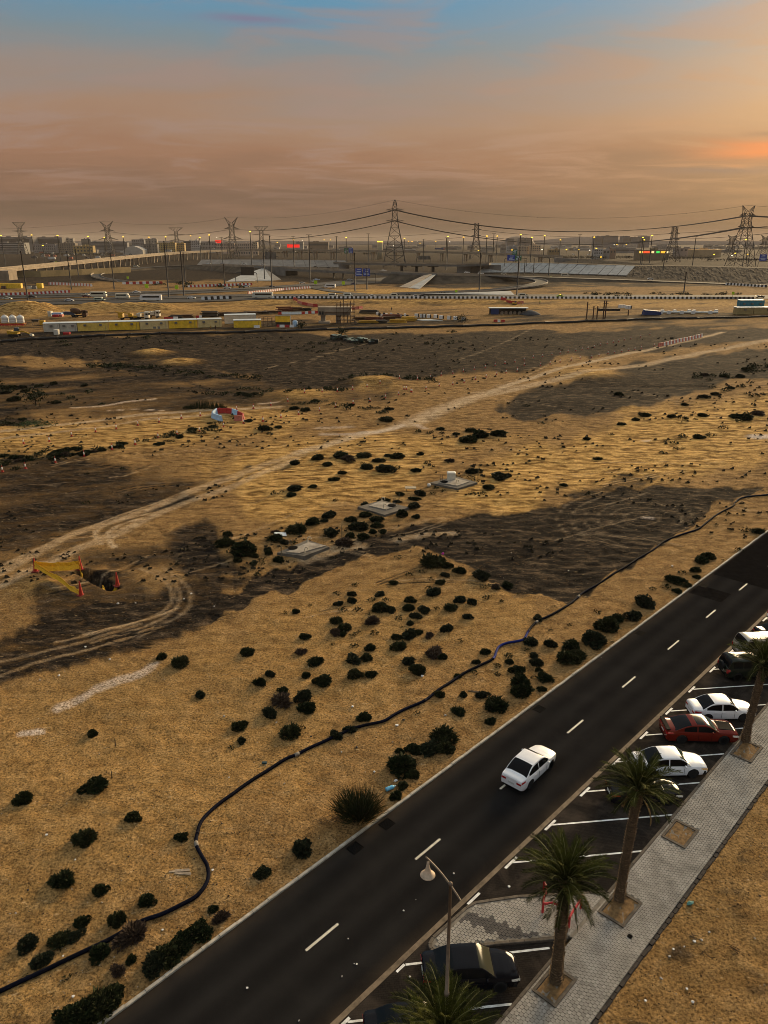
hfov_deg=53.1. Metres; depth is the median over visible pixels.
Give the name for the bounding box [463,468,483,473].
desert shrub
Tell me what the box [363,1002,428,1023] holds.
black hatchback
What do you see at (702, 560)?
desert shrub
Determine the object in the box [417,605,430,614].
desert shrub
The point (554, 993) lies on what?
tree pit
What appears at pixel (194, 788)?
pebbles
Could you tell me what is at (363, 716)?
desert shrub
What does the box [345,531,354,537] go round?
desert shrub
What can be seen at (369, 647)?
desert shrub
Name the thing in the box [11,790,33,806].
desert shrub
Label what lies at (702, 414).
desert shrub
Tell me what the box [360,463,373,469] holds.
desert shrub
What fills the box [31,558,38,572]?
traffic cone
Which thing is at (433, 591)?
desert shrub
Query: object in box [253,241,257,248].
building
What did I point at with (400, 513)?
desert shrub
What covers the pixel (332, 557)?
dry tufts
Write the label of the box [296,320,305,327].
tree
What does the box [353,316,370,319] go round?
steel bundle
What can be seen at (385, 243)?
power line
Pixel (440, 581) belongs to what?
desert shrub
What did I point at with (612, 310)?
girder
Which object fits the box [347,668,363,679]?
desert shrub
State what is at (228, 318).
site cabin
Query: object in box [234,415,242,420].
water barrier
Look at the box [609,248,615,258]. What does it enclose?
building
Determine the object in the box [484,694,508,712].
desert shrub
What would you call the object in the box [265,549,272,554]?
desert shrub
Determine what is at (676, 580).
desert shrub
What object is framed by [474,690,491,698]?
desert shrub
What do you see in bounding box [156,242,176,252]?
building
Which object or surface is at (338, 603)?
desert shrub
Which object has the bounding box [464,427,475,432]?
desert shrub
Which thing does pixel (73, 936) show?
desert shrub
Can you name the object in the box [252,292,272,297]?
bus
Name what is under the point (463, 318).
site tree
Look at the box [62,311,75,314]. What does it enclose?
container
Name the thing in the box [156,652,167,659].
desert shrub
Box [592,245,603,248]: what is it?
building
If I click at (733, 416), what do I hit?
desert shrub
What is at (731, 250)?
building
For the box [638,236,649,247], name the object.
building
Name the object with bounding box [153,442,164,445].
desert shrub
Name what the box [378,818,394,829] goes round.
drain grating
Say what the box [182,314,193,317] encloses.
steel bundle
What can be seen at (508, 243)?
building
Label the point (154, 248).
building
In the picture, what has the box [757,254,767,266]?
sign gantry
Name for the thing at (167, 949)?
desert shrub
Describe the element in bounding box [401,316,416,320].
steel bundle
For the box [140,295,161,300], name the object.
bus
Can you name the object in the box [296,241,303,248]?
building
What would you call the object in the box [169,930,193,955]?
desert shrub
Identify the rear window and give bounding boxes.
[695,694,714,709]
[761,623,767,629]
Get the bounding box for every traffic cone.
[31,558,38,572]
[76,581,83,596]
[77,556,84,570]
[113,572,119,587]
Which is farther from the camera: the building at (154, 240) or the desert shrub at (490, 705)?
the building at (154, 240)
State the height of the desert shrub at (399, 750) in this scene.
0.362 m
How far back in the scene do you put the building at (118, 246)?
2287.87 m
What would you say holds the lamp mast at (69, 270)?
on the ground
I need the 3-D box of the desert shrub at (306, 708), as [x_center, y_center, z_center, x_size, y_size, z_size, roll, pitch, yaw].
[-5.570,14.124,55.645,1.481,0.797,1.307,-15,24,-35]
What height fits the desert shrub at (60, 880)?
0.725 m
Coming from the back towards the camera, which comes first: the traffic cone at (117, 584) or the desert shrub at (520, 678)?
the traffic cone at (117, 584)
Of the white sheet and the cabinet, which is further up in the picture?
the white sheet
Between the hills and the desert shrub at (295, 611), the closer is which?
the desert shrub at (295, 611)
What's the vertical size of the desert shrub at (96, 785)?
0.830 m
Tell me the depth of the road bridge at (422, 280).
681.28 m
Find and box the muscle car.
[659,714,738,744]
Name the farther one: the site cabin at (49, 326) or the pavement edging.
the site cabin at (49, 326)
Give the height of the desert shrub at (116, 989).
0.763 m
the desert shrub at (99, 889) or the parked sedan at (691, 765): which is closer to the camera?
the desert shrub at (99, 889)
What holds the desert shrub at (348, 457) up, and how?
on the ground
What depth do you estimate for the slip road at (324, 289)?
518.14 m
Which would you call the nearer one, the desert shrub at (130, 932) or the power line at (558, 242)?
the desert shrub at (130, 932)
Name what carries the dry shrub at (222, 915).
on the ground
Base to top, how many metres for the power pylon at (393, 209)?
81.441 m
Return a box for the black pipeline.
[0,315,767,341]
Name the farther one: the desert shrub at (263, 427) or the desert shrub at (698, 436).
the desert shrub at (263, 427)
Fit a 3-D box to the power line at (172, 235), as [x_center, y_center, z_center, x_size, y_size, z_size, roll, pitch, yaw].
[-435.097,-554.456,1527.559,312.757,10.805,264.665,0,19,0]
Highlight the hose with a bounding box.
[0,494,767,993]
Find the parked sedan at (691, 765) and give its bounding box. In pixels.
[632,746,707,777]
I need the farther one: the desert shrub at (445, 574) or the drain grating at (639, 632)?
the desert shrub at (445, 574)
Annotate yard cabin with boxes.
[6,283,22,287]
[36,283,43,287]
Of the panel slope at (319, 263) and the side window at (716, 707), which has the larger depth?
the panel slope at (319, 263)
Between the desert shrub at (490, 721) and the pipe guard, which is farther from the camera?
the desert shrub at (490, 721)
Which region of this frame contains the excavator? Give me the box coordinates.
[7,327,33,336]
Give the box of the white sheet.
[417,319,442,320]
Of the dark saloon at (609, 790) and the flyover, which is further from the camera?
the flyover
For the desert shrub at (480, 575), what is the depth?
76.90 m
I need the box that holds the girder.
[598,309,628,315]
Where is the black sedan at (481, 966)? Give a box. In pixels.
[420,942,519,992]
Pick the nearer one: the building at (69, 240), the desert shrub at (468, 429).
the desert shrub at (468, 429)
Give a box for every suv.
[717,651,767,680]
[731,630,767,651]
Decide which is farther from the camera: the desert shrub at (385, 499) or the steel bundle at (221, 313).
the steel bundle at (221, 313)
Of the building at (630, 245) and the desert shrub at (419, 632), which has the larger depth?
the building at (630, 245)
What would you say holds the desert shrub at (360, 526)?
on the ground
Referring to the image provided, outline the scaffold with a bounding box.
[335,299,355,323]
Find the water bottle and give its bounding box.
[385,785,395,790]
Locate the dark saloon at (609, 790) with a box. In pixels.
[605,775,682,806]
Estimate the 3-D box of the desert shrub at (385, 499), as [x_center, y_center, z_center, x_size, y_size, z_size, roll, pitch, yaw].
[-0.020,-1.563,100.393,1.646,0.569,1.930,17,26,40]
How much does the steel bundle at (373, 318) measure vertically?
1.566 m
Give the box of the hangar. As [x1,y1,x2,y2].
[123,246,147,254]
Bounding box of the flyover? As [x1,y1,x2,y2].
[0,249,562,270]
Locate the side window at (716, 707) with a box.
[707,705,737,710]
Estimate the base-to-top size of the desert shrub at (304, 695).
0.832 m
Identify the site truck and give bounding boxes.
[70,308,87,317]
[115,311,137,319]
[135,311,151,319]
[145,310,160,317]
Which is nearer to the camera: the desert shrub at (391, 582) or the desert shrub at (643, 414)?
the desert shrub at (391, 582)
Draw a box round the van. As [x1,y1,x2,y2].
[93,297,104,300]
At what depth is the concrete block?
104.31 m
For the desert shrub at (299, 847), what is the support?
on the ground
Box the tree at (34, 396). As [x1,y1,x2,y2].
[12,384,47,405]
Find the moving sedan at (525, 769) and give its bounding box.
[501,745,556,790]
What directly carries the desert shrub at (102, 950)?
on the ground
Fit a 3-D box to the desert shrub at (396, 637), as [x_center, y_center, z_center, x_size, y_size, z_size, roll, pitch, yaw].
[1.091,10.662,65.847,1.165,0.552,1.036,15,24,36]
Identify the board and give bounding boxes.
[169,868,189,872]
[174,872,190,874]
[274,532,286,535]
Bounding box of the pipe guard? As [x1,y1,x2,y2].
[541,882,580,927]
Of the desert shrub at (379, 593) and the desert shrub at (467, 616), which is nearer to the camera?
the desert shrub at (467, 616)
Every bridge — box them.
[202,264,484,288]
[333,262,500,272]
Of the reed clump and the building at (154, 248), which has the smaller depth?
the reed clump
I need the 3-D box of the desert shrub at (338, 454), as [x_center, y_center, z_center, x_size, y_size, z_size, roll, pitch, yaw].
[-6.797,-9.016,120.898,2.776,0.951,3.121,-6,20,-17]
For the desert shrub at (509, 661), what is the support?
on the ground
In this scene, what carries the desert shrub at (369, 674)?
on the ground
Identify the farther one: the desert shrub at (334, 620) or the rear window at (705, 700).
the desert shrub at (334, 620)
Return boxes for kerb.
[97,530,767,1023]
[495,702,767,1023]
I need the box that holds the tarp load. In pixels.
[642,309,660,314]
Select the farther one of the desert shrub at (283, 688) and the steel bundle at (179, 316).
the steel bundle at (179, 316)
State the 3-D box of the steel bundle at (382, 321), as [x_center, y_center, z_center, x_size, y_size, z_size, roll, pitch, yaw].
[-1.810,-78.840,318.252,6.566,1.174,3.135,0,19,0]
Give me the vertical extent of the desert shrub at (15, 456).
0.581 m
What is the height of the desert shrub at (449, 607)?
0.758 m
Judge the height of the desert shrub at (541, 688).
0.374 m
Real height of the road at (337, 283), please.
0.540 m
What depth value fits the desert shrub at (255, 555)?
82.34 m
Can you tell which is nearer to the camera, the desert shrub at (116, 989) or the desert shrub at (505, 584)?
the desert shrub at (116, 989)
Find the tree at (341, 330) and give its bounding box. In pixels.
[336,326,347,334]
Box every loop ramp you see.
[90,273,127,281]
[392,274,547,294]
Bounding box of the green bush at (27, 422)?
[13,420,59,428]
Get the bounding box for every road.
[0,277,385,298]
[0,294,767,304]
[106,532,767,1023]
[131,265,767,285]
[311,287,365,293]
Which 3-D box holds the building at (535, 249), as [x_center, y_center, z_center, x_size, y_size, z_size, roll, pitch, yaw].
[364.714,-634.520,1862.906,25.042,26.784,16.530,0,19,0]
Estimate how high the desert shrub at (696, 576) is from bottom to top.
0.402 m
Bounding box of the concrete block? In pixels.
[405,486,415,490]
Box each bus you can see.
[90,291,106,296]
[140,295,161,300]
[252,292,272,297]
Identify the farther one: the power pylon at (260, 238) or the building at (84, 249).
the building at (84, 249)
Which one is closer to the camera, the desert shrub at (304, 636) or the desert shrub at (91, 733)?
the desert shrub at (91, 733)
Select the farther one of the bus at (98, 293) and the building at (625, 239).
the building at (625, 239)
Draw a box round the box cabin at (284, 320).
[275,315,290,325]
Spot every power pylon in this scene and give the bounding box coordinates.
[12,222,28,254]
[99,221,117,256]
[169,228,182,242]
[224,217,242,258]
[252,226,270,255]
[383,200,406,266]
[469,223,481,258]
[662,227,680,261]
[723,235,736,254]
[724,205,755,266]
[756,235,767,254]
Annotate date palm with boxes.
[380,959,503,1023]
[512,827,622,985]
[591,747,685,902]
[727,632,767,742]
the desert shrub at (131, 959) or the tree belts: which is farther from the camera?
the tree belts
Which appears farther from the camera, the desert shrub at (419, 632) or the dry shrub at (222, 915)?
the desert shrub at (419, 632)
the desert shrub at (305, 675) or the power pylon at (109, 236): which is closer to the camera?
the desert shrub at (305, 675)
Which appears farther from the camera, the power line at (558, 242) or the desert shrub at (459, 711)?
the power line at (558, 242)
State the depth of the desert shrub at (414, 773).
48.60 m
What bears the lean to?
on the ground
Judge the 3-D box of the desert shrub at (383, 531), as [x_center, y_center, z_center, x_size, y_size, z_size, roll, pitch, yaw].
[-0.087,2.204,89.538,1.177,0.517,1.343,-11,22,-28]
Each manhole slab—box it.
[277,536,329,560]
[357,497,408,516]
[430,477,477,489]
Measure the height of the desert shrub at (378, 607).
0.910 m
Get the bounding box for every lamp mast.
[20,251,28,300]
[66,251,71,288]
[110,253,114,288]
[163,241,169,296]
[180,251,184,295]
[183,253,185,282]
[209,235,211,270]
[262,240,264,278]
[269,236,272,288]
[308,235,310,282]
[354,252,355,290]
[368,234,368,267]
[478,252,480,291]
[516,258,519,294]
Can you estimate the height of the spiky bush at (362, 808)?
2.167 m
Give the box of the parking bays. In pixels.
[339,616,767,1023]
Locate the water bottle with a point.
(390, 787)
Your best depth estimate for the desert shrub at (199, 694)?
57.30 m
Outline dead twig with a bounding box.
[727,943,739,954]
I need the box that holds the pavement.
[435,706,767,1023]
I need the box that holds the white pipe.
[663,311,717,312]
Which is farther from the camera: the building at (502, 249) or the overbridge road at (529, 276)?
the building at (502, 249)
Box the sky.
[0,0,767,240]
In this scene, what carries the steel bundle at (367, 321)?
on the ground
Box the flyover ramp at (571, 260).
[554,257,653,264]
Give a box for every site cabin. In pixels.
[42,322,60,331]
[59,321,77,331]
[77,321,108,331]
[108,320,139,330]
[139,319,168,329]
[168,318,196,328]
[197,318,221,327]
[224,313,255,323]
[233,319,260,327]
[733,306,753,314]
[737,299,764,305]
[751,306,767,313]
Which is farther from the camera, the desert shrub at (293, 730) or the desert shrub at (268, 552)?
the desert shrub at (268, 552)
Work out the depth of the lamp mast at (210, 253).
852.98 m
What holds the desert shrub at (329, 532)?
on the ground
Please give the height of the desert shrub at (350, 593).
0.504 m
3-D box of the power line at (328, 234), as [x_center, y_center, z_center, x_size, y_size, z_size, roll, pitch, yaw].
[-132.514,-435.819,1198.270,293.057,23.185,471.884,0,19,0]
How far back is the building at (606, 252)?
1440.94 m
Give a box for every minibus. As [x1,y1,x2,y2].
[115,293,129,297]
[324,284,335,287]
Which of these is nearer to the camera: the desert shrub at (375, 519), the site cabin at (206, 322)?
the desert shrub at (375, 519)
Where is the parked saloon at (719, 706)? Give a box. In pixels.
[685,694,755,721]
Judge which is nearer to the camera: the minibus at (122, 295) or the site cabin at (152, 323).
the site cabin at (152, 323)
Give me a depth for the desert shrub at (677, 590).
74.09 m
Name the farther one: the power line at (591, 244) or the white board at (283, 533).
the power line at (591, 244)
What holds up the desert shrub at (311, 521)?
on the ground
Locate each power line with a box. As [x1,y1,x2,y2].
[107,229,228,235]
[111,239,231,244]
[233,221,393,239]
[235,210,394,230]
[267,229,475,237]
[272,235,476,244]
[395,210,750,231]
[395,221,747,244]
[398,200,748,217]
[477,229,671,236]
[477,235,641,242]
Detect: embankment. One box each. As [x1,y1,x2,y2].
[131,266,262,273]
[381,274,720,284]
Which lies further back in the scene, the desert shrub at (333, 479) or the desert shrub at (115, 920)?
the desert shrub at (333, 479)
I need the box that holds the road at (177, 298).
[0,294,767,304]
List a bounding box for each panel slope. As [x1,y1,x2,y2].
[197,259,350,267]
[478,263,634,275]
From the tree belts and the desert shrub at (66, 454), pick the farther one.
the tree belts
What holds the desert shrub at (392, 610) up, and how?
on the ground
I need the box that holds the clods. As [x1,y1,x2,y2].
[0,559,765,1023]
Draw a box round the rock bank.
[627,266,767,283]
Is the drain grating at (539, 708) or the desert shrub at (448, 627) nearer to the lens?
the drain grating at (539, 708)
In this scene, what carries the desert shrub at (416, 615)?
on the ground
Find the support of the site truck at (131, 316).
on the ground
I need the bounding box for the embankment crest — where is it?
[491,262,767,271]
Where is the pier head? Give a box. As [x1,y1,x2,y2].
[318,306,351,323]
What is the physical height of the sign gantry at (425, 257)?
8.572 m
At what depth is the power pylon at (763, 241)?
1886.13 m
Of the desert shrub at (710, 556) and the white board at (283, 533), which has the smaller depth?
the desert shrub at (710, 556)
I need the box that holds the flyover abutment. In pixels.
[0,270,17,280]
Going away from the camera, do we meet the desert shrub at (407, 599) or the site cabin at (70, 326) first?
the desert shrub at (407, 599)
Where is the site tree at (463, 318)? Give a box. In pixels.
[455,314,469,322]
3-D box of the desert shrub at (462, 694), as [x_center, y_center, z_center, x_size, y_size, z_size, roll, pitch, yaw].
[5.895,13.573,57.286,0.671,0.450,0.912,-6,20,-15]
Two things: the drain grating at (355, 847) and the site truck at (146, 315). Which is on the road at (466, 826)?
the drain grating at (355, 847)
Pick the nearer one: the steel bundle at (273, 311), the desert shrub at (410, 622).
the desert shrub at (410, 622)
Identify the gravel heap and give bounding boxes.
[519,310,540,315]
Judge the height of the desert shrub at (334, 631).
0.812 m
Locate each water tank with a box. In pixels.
[1,315,8,322]
[8,315,16,322]
[16,315,24,322]
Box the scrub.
[0,281,767,981]
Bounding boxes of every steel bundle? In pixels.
[168,315,182,318]
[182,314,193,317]
[200,311,218,316]
[218,312,231,315]
[243,311,269,313]
[264,310,283,312]
[275,306,292,310]
[290,307,303,310]
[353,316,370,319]
[357,320,378,322]
[359,310,380,313]
[365,317,383,319]
[376,320,387,322]
[379,316,395,319]
[382,314,401,316]
[388,319,406,322]
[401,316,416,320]
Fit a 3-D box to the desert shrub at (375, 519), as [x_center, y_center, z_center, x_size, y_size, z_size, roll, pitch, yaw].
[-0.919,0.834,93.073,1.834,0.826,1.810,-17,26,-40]
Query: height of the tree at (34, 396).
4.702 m
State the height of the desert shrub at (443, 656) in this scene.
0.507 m
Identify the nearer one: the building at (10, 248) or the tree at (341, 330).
the tree at (341, 330)
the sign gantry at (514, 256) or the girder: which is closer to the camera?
the girder
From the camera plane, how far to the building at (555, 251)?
1610.92 m
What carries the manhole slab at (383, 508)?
on the ground
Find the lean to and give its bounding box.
[488,307,527,314]
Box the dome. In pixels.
[502,236,534,244]
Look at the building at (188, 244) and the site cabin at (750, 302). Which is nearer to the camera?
the site cabin at (750, 302)
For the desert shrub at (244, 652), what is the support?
on the ground
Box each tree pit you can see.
[532,968,576,1007]
[597,892,642,927]
[661,819,698,848]
[730,740,762,762]
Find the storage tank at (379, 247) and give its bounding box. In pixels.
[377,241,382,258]
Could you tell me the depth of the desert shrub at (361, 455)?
120.51 m
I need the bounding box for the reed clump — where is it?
[182,398,227,408]
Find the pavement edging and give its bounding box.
[592,781,767,1023]
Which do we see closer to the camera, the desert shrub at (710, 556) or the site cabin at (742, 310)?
the desert shrub at (710, 556)
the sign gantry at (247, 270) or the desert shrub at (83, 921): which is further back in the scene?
the sign gantry at (247, 270)
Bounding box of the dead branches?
[313,814,343,824]
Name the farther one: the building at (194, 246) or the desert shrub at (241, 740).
the building at (194, 246)
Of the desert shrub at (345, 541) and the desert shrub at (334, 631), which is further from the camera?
the desert shrub at (345, 541)
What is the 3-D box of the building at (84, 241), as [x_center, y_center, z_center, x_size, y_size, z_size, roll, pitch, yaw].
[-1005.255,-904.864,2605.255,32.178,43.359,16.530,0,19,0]
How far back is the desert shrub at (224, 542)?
85.45 m
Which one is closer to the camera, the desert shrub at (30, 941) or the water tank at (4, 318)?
the desert shrub at (30, 941)
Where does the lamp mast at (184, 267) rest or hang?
on the ground
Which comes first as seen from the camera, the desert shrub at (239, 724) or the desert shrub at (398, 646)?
the desert shrub at (239, 724)
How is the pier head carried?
on the ground
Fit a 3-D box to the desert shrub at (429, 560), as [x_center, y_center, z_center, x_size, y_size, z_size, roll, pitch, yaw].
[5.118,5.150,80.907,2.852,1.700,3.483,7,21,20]
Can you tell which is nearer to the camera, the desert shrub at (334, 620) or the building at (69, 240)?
the desert shrub at (334, 620)
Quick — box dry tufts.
[0,337,767,586]
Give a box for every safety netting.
[34,561,78,570]
[34,561,78,594]
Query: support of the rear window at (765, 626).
in the white saloon at (760, 628)
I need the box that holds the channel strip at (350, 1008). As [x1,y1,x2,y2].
[330,612,766,1023]
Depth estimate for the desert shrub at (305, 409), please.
154.31 m
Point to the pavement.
(602, 958)
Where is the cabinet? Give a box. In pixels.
[447,471,455,479]
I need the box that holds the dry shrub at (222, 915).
[210,908,231,924]
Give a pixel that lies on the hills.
(575, 240)
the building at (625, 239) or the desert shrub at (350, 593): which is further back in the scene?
the building at (625, 239)
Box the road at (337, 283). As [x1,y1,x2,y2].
[0,277,385,298]
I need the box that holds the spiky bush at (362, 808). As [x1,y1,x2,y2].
[322,781,388,825]
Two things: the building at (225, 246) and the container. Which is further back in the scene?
the building at (225, 246)
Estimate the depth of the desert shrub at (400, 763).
49.19 m
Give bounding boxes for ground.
[0,245,767,1023]
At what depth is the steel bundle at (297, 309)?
371.94 m
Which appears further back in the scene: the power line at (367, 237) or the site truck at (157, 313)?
the power line at (367, 237)
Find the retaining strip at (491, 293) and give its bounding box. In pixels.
[420,291,513,294]
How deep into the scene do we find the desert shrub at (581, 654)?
62.51 m
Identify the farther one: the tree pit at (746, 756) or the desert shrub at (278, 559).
the desert shrub at (278, 559)
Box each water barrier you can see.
[211,413,222,420]
[217,408,225,413]
[226,408,231,413]
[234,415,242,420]
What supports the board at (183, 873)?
on the ground
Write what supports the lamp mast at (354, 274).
on the ground
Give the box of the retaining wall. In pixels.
[17,267,130,276]
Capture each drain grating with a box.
[346,841,363,854]
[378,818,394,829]
[533,705,545,712]
[635,630,645,635]
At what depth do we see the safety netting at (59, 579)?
76.29 m
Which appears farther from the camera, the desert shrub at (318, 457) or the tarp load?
the tarp load
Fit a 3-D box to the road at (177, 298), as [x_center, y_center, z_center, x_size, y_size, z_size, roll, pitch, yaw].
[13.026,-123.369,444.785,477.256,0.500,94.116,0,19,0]
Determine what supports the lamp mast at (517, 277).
on the ground
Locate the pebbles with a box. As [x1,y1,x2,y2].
[0,562,764,1023]
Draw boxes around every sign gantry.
[235,267,257,281]
[264,252,277,258]
[344,248,355,253]
[353,268,375,279]
[416,256,430,262]
[504,249,526,265]
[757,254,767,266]
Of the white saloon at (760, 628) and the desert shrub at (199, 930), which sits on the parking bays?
the white saloon at (760, 628)
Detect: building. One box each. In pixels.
[0,236,38,251]
[0,242,30,253]
[33,243,58,252]
[38,236,65,243]
[54,242,77,252]
[66,238,74,242]
[73,245,95,253]
[81,238,91,245]
[90,241,112,251]
[112,241,128,251]
[131,239,145,247]
[143,243,159,253]
[145,238,157,243]
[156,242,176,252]
[177,242,185,251]
[183,241,190,250]
[189,239,200,250]
[201,241,216,252]
[216,242,235,253]
[234,251,257,254]
[236,242,252,248]
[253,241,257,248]
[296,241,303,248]
[308,241,328,251]
[386,245,403,249]
[441,246,456,249]
[480,246,494,250]
[500,246,505,252]
[505,238,513,246]
[506,245,516,252]
[517,237,524,245]
[517,245,528,253]
[525,237,530,245]
[529,244,540,253]
[547,248,558,254]
[550,245,565,248]
[573,247,589,250]
[591,236,601,247]
[591,247,602,258]
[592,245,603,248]
[602,235,617,247]
[602,248,609,258]
[609,247,629,252]
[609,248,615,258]
[619,236,629,246]
[623,244,636,247]
[629,237,638,247]
[633,248,668,259]
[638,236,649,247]
[672,247,691,256]
[687,248,721,256]
[703,244,712,248]
[711,245,725,248]
[721,249,740,251]
[749,246,767,248]
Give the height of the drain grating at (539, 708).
0.021 m
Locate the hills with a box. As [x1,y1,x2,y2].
[75,237,767,244]
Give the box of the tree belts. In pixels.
[40,251,767,260]
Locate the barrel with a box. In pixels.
[53,329,59,334]
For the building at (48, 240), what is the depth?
2498.39 m
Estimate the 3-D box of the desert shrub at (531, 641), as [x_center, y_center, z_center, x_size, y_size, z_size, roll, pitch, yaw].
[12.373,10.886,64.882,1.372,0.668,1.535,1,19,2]
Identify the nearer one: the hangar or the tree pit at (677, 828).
the tree pit at (677, 828)
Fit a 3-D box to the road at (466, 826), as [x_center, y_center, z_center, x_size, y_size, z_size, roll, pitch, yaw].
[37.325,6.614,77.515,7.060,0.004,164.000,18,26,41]
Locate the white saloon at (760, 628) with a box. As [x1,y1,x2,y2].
[752,622,767,631]
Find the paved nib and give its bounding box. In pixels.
[428,891,609,949]
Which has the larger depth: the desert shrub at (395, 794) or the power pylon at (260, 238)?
the power pylon at (260, 238)
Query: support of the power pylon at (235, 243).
on the ground
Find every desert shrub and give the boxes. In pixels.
[5,385,17,389]
[6,396,20,400]
[7,454,17,458]
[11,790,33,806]
[16,932,38,956]
[17,385,27,388]
[28,950,54,970]
[44,928,70,951]
[46,868,74,889]
[49,400,61,403]
[49,452,60,457]
[51,1003,77,1023]
[60,452,70,456]
[66,927,86,944]
[66,993,100,1023]
[70,827,97,848]
[72,914,91,928]
[76,774,108,794]
[78,451,89,455]
[79,985,114,1023]
[87,729,98,737]
[88,942,110,965]
[92,883,110,897]
[97,447,105,451]
[100,981,125,1009]
[106,910,126,928]
[109,962,125,977]
[110,919,147,953]
[116,441,128,444]
[124,810,141,822]
[125,953,136,965]
[137,892,157,907]
[141,950,166,981]
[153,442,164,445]
[154,939,183,969]
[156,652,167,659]
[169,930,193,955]
[170,655,189,668]
[173,832,187,842]
[175,434,183,438]
[180,916,213,943]
[187,427,197,430]
[195,689,204,698]
[207,905,219,914]
[214,536,235,547]
[222,531,231,536]
[230,538,257,557]
[231,720,248,731]
[233,557,242,562]
[237,736,245,744]
[240,646,254,656]
[250,553,258,557]
[252,677,265,686]
[252,867,269,879]
[255,864,271,878]
[257,425,272,430]
[262,706,276,718]
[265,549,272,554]
[265,670,275,677]
[267,533,282,542]
[270,691,292,709]
[273,556,284,563]
[276,686,288,692]
[278,721,301,740]
[280,539,289,544]
[284,522,306,534]
[286,485,303,491]
[286,492,296,496]
[289,406,298,409]
[289,459,299,464]
[292,608,299,613]
[292,837,312,859]
[293,689,311,702]
[294,648,307,654]
[296,701,315,714]
[299,633,311,639]
[300,407,310,411]
[301,671,310,678]
[305,516,319,525]
[306,656,323,667]
[308,484,317,487]
[311,454,324,460]
[311,674,331,687]
[321,510,336,518]
[322,461,331,466]
[323,528,338,537]
[327,477,340,480]
[329,616,342,624]
[329,729,342,740]
[330,628,339,636]
[333,451,347,458]
[333,601,343,605]
[334,536,355,546]
[337,622,351,631]
[339,631,346,636]
[341,454,355,461]
[342,725,357,733]
[343,516,357,522]
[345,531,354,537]
[345,652,360,664]
[346,591,356,596]
[347,520,368,531]
[347,597,356,603]
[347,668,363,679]
[355,711,371,721]
[356,452,371,458]
[357,532,369,539]
[359,511,372,517]
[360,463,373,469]
[360,652,372,661]
[363,643,375,651]
[364,615,380,624]
[364,670,377,678]
[368,529,376,533]
[369,516,384,522]
[370,521,383,528]
[371,601,391,612]
[372,458,386,462]
[374,465,397,472]
[374,591,384,596]
[377,498,390,501]
[377,529,386,533]
[378,416,394,421]
[386,752,416,779]
[387,605,395,613]
[388,580,398,584]
[388,789,401,800]
[389,639,406,651]
[390,452,404,458]
[391,633,403,640]
[395,491,404,495]
[395,509,408,517]
[395,748,404,753]
[397,781,408,790]
[402,604,414,610]
[402,628,416,639]
[402,656,415,665]
[403,596,416,602]
[403,743,421,755]
[406,620,413,625]
[407,502,420,508]
[407,769,419,779]
[408,496,421,500]
[408,664,425,675]
[409,612,422,618]
[410,467,421,472]
[411,514,419,518]
[414,489,425,495]
[415,629,423,634]
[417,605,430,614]
[419,552,446,568]
[420,737,440,757]
[424,645,442,659]
[425,587,440,596]
[425,632,434,639]
[428,723,460,743]
[432,690,445,697]
[435,579,445,584]
[435,740,455,754]
[438,653,447,659]
[439,623,454,632]
[440,561,453,568]
[440,572,449,577]
[443,603,457,611]
[444,458,454,462]
[449,705,465,716]
[451,566,466,573]
[453,596,466,602]
[459,435,476,442]
[459,691,467,697]
[461,614,474,619]
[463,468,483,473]
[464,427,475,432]
[467,598,476,605]
[471,659,480,663]
[472,430,488,438]
[472,569,490,581]
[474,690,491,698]
[480,648,491,654]
[483,484,495,489]
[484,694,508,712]
[484,717,496,725]
[490,430,507,436]
[491,471,508,480]
[491,583,499,589]
[495,700,507,713]
[501,580,511,588]
[503,582,512,587]
[504,658,513,664]
[507,665,525,673]
[510,672,530,685]
[510,683,534,698]
[522,636,538,646]
[529,652,538,658]
[529,657,543,666]
[533,614,542,621]
[535,667,542,671]
[536,686,546,691]
[537,671,554,683]
[543,638,558,647]
[555,649,581,664]
[561,638,579,650]
[569,649,587,659]
[581,629,607,649]
[592,616,621,633]
[607,613,623,622]
[614,392,623,395]
[622,610,642,621]
[634,593,655,609]
[638,412,651,416]
[664,574,688,585]
[671,588,682,593]
[682,582,692,587]
[689,566,701,571]
[692,434,706,438]
[692,574,700,578]
[694,555,709,564]
[697,394,711,397]
[697,413,707,416]
[699,552,716,559]
[710,392,721,395]
[719,374,729,377]
[728,413,740,418]
[735,374,745,377]
[735,413,754,420]
[750,528,765,533]
[751,410,765,415]
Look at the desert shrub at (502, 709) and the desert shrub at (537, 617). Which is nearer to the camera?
the desert shrub at (502, 709)
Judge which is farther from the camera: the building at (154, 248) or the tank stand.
the building at (154, 248)
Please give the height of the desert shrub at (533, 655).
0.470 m
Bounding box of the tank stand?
[0,323,25,325]
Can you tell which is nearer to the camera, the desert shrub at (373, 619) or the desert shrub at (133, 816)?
the desert shrub at (133, 816)
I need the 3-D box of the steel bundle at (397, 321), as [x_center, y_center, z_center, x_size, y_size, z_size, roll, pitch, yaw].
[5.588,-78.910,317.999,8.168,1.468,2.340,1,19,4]
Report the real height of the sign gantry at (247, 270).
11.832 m
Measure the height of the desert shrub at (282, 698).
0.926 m
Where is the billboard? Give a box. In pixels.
[287,244,299,247]
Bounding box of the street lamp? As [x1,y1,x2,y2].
[420,856,460,1005]
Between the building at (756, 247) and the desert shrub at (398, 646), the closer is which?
the desert shrub at (398, 646)

